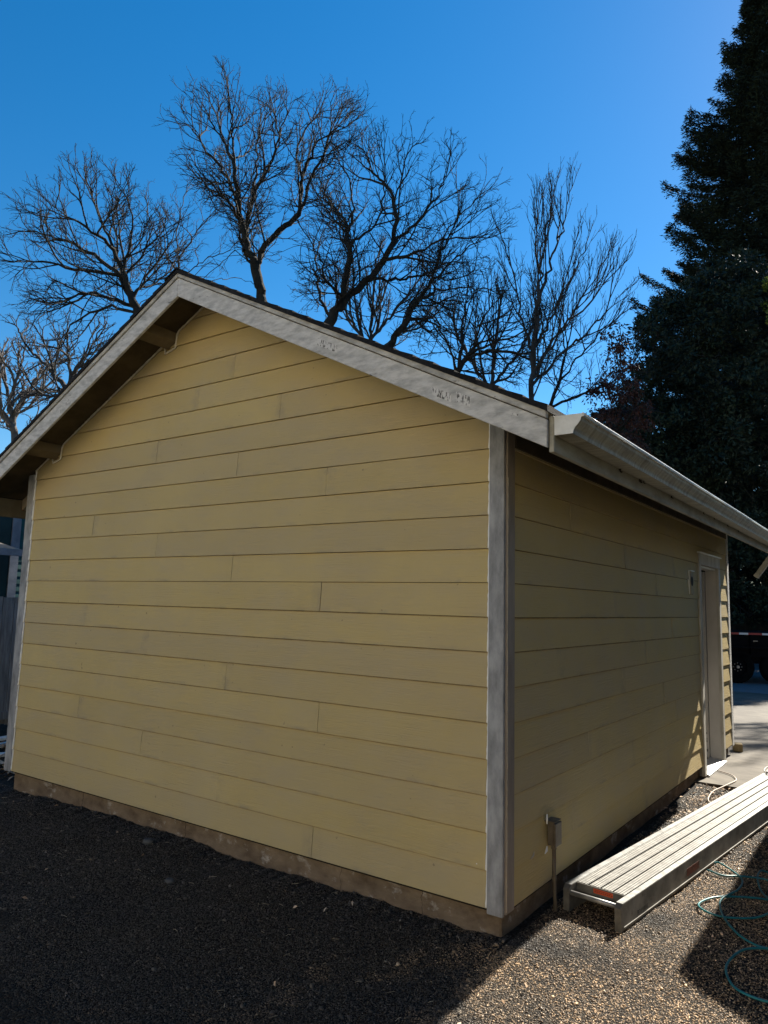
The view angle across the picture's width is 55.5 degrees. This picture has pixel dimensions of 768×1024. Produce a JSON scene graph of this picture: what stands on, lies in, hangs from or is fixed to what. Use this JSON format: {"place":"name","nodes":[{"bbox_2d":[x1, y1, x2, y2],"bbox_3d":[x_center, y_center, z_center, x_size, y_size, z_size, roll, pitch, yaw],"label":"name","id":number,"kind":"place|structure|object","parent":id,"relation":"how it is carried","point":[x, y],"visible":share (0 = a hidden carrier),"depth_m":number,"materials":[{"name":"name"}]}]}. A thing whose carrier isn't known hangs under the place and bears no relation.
{"place":"outdoors","nodes":[
{"label":"outdoors","id":0,"kind":"place"},
{"bbox_2d":[0,741,14,779],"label":"leaf drift","id":1,"kind":"object","parent":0,"point":[1,761],"visible":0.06,"depth_m":7.05,"materials":[{"name":"brown plant"}]},
{"bbox_2d":[0,0,758,453],"label":"sky","id":2,"kind":"structure","parent":0,"point":[528,84],"materials":[{"name":"blue"}]},
{"bbox_2d":[0,724,767,1023],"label":"gravel yard","id":3,"kind":"structure","parent":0,"point":[20,1004],"depth_m":3.45,"materials":[{"name":"grey gravel"}]},
{"bbox_2d":[142,837,153,844],"bbox_3d":[-1.580,2.209,4.890,0.090,0.045,0.066,-4,-9,35],"label":"river stone","id":4,"kind":"object","parent":3,"relation":"on","point":[148,841],"visible":0.98,"depth_m":4.87,"materials":[{"name":"grey stone"}]},
{"bbox_2d":[165,877,174,883],"bbox_3d":[-1.243,2.143,4.239,0.069,0.031,0.052,-4,-9,35],"label":"flat stone","id":5,"kind":"object","parent":3,"relation":"on","point":[170,880],"visible":1,"depth_m":4.22,"materials":[{"name":"grey stone"}]},
{"bbox_2d":[13,794,616,1023],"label":"scattered leaves","id":6,"kind":"object","parent":3,"relation":"on","point":[295,906],"visible":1,"depth_m":3.88,"materials":[{"name":"brown plant"}]},
{"bbox_2d":[0,797,749,1021],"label":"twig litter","id":7,"kind":"object","parent":3,"relation":"on","point":[282,905],"visible":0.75,"depth_m":3.93,"materials":[{"name":"brown wood"}]},
{"bbox_2d":[563,771,767,932],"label":"stage plank","id":8,"kind":"object","parent":3,"relation":"on","point":[638,881],"visible":1,"depth_m":4.49,"materials":[{"name":"metal"}]},
{"bbox_2d":[661,781,729,812],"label":"fallen leaves","id":9,"kind":"object","parent":3,"relation":"on","point":[692,799],"visible":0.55,"depth_m":6.29,"materials":[{"name":"brown plant"}]},
{"bbox_2d":[708,770,736,802],"bbox_3d":[3.124,2.521,6.734,0.268,0.056,1.624,-2,-8,23],"label":"power cord","id":10,"kind":"object","parent":3,"relation":"on","point":[722,786],"visible":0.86,"depth_m":6.75,"materials":[{"name":"white plastic"}]},
{"bbox_2d":[697,861,767,1002],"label":"air hose","id":11,"kind":"object","parent":3,"relation":"on","point":[759,947],"visible":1,"depth_m":3.88,"materials":[{"name":"rubber"}]},
{"bbox_2d":[590,408,664,455],"bbox_3d":[8.262,0.582,25.816,4.644,8.959,4.158,1,-7,6],"label":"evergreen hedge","id":12,"kind":"object","parent":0,"point":[605,420],"depth_m":25.17,"materials":[{"name":"green plant"}]},
{"bbox_2d":[694,691,767,790],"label":"driveway","id":13,"kind":"structure","parent":0,"point":[750,717],"depth_m":8.93,"materials":[{"name":"concrete"}]},
{"bbox_2d":[580,322,663,456],"bbox_3d":[5.145,-0.267,15.691,1.710,7.953,2.068,-4,-9,35],"label":"russet shrub","id":14,"kind":"object","parent":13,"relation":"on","point":[623,394],"visible":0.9,"depth_m":15.86,"materials":[{"name":"brown plant"}]},
{"bbox_2d":[732,742,742,751],"bbox_3d":[4.120,2.739,8.507,0.100,0.085,0.140,-1,-8,21],"label":"wood block","id":15,"kind":"object","parent":13,"relation":"on","point":[737,747],"depth_m":8.45,"materials":[{"name":"brown wood"}]},
{"bbox_2d":[732,664,767,693],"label":"road","id":16,"kind":"structure","parent":0,"point":[756,682],"depth_m":16.33,"materials":[{"name":"asphalt"}]},
{"bbox_2d":[604,245,767,629],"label":"evergreen tree","id":17,"kind":"object","parent":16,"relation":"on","point":[703,434],"visible":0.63,"depth_m":20.41,"materials":[{"name":"green plant"}]},
{"bbox_2d":[731,630,767,682],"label":"dump trailer","id":18,"kind":"object","parent":16,"relation":"on","point":[749,649],"visible":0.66,"depth_m":16.73,"materials":[{"name":"metal"}]},
{"bbox_2d":[760,277,767,324],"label":"sunlit tree","id":19,"kind":"object","parent":16,"relation":"on","point":[764,286],"visible":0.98,"depth_m":20.46,"materials":[{"name":"green plant"}]},
{"label":"ground","id":20,"kind":"structure","parent":0,"visible":0},
{"bbox_2d":[0,596,18,724],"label":"board fence","id":21,"kind":"object","parent":20,"relation":"on","point":[8,612],"visible":0.04,"depth_m":8.73,"materials":[{"name":"grey wood"}]},
{"bbox_2d":[0,498,24,596],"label":"teal house","id":22,"kind":"structure","parent":20,"relation":"on","point":[11,538],"depth_m":12.86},
{"bbox_2d":[0,516,12,596],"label":"window","id":23,"kind":"structure","parent":22,"relation":"in","point":[5,522],"depth_m":12.80,"materials":[{"name":"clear glass"}]},
{"bbox_2d":[0,330,65,441],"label":"pale tree","id":24,"kind":"object","parent":20,"relation":"on","point":[10,420],"visible":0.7,"depth_m":29.94,"materials":[{"name":"brown plant"}]},
{"bbox_2d":[0,310,115,404],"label":"pale tree","id":25,"kind":"object","parent":20,"relation":"on","point":[78,366],"visible":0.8,"depth_m":23.96,"materials":[{"name":"brown plant"}]},
{"bbox_2d":[0,143,199,378],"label":"bare tree","id":26,"kind":"object","parent":20,"relation":"on","point":[121,272],"visible":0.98,"depth_m":17.24,"materials":[{"name":"brown plant"}]},
{"bbox_2d":[118,175,241,296],"bbox_3d":[-6.541,-3.578,22.835,5.083,15.837,3.029,0,-7,10],"label":"bare tree","id":27,"kind":"object","parent":20,"relation":"on","point":[191,239],"visible":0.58,"depth_m":23.72,"materials":[{"name":"brown plant"}]},
{"bbox_2d":[152,56,374,300],"bbox_3d":[-2.917,-4.002,17.305,5.085,15.470,5.140,5,-8,-26],"label":"bare tree","id":28,"kind":"object","parent":20,"relation":"on","point":[253,259],"visible":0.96,"depth_m":17.92,"materials":[{"name":"brown plant"}]},
{"bbox_2d":[0,267,767,936],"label":"garage","id":29,"kind":"structure","parent":20,"relation":"on","point":[322,603],"depth_m":4.68,"materials":[{"name":"paint"}]},
{"bbox_2d":[544,814,561,910],"bbox_3d":[0.909,1.933,3.955,0.064,0.574,0.138,-4,-9,35],"label":"electrical box","id":30,"kind":"object","parent":29,"relation":"attached to","point":[554,833],"visible":0.97,"depth_m":3.96,"materials":[{"name":"metal"}]},
{"bbox_2d":[701,572,709,757],"bbox_3d":[3.183,1.673,8.207,0.835,1.990,0.043,-4,-9,35],"label":"door","id":31,"kind":"structure","parent":29,"relation":"in","point":[702,573],"depth_m":7.96,"materials":[{"name":"paint"}]},
{"bbox_2d":[319,229,451,348],"bbox_3d":[-0.157,-2.768,26.439,5.561,15.436,2.656,6,-8,-32],"label":"thin tree","id":32,"kind":"object","parent":20,"relation":"on","point":[371,300],"visible":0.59,"depth_m":26.91,"materials":[{"name":"brown plant"}]},
{"bbox_2d":[276,111,516,330],"bbox_3d":[0.237,-3.054,16.611,5.694,13.578,4.869,2,-7,-5],"label":"bare tree","id":33,"kind":"object","parent":20,"relation":"on","point":[345,272],"visible":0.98,"depth_m":16.93,"materials":[{"name":"brown plant"}]},
{"bbox_2d":[387,173,522,358],"bbox_3d":[1.711,-2.156,18.940,3.678,12.441,5.637,1,-7,6],"label":"bare tree","id":34,"kind":"object","parent":20,"relation":"on","point":[400,329],"visible":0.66,"depth_m":19.46,"materials":[{"name":"brown plant"}]},
{"bbox_2d":[370,248,583,413],"bbox_3d":[2.116,-1.110,15.322,3.594,9.504,3.939,-4,-9,35],"label":"bare tree","id":35,"kind":"object","parent":20,"relation":"on","point":[471,354],"visible":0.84,"depth_m":15.75,"materials":[{"name":"brown plant"}]},
{"bbox_2d":[433,268,550,384],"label":"thin tree","id":36,"kind":"object","parent":20,"relation":"on","point":[473,362],"visible":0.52,"depth_m":24.98,"materials":[{"name":"brown plant"}]},
{"bbox_2d":[489,153,640,399],"bbox_3d":[3.835,-2.156,14.586,3.296,11.462,2.728,1,-7,2],"label":"slender tree","id":37,"kind":"object","parent":20,"relation":"on","point":[532,346],"visible":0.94,"depth_m":15.03,"materials":[{"name":"brown plant"}]},
{"bbox_2d":[530,242,657,407],"bbox_3d":[4.499,-1.286,16.118,2.921,10.153,2.996,-4,-9,35],"label":"slender tree","id":38,"kind":"object","parent":20,"relation":"on","point":[553,396],"visible":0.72,"depth_m":16.68,"materials":[{"name":"brown plant"}]},
{"bbox_2d":[625,0,767,629],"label":"redwood tree","id":39,"kind":"object","parent":20,"relation":"on","point":[738,198],"visible":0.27,"depth_m":36.53,"materials":[{"name":"green plant"}]}
]}

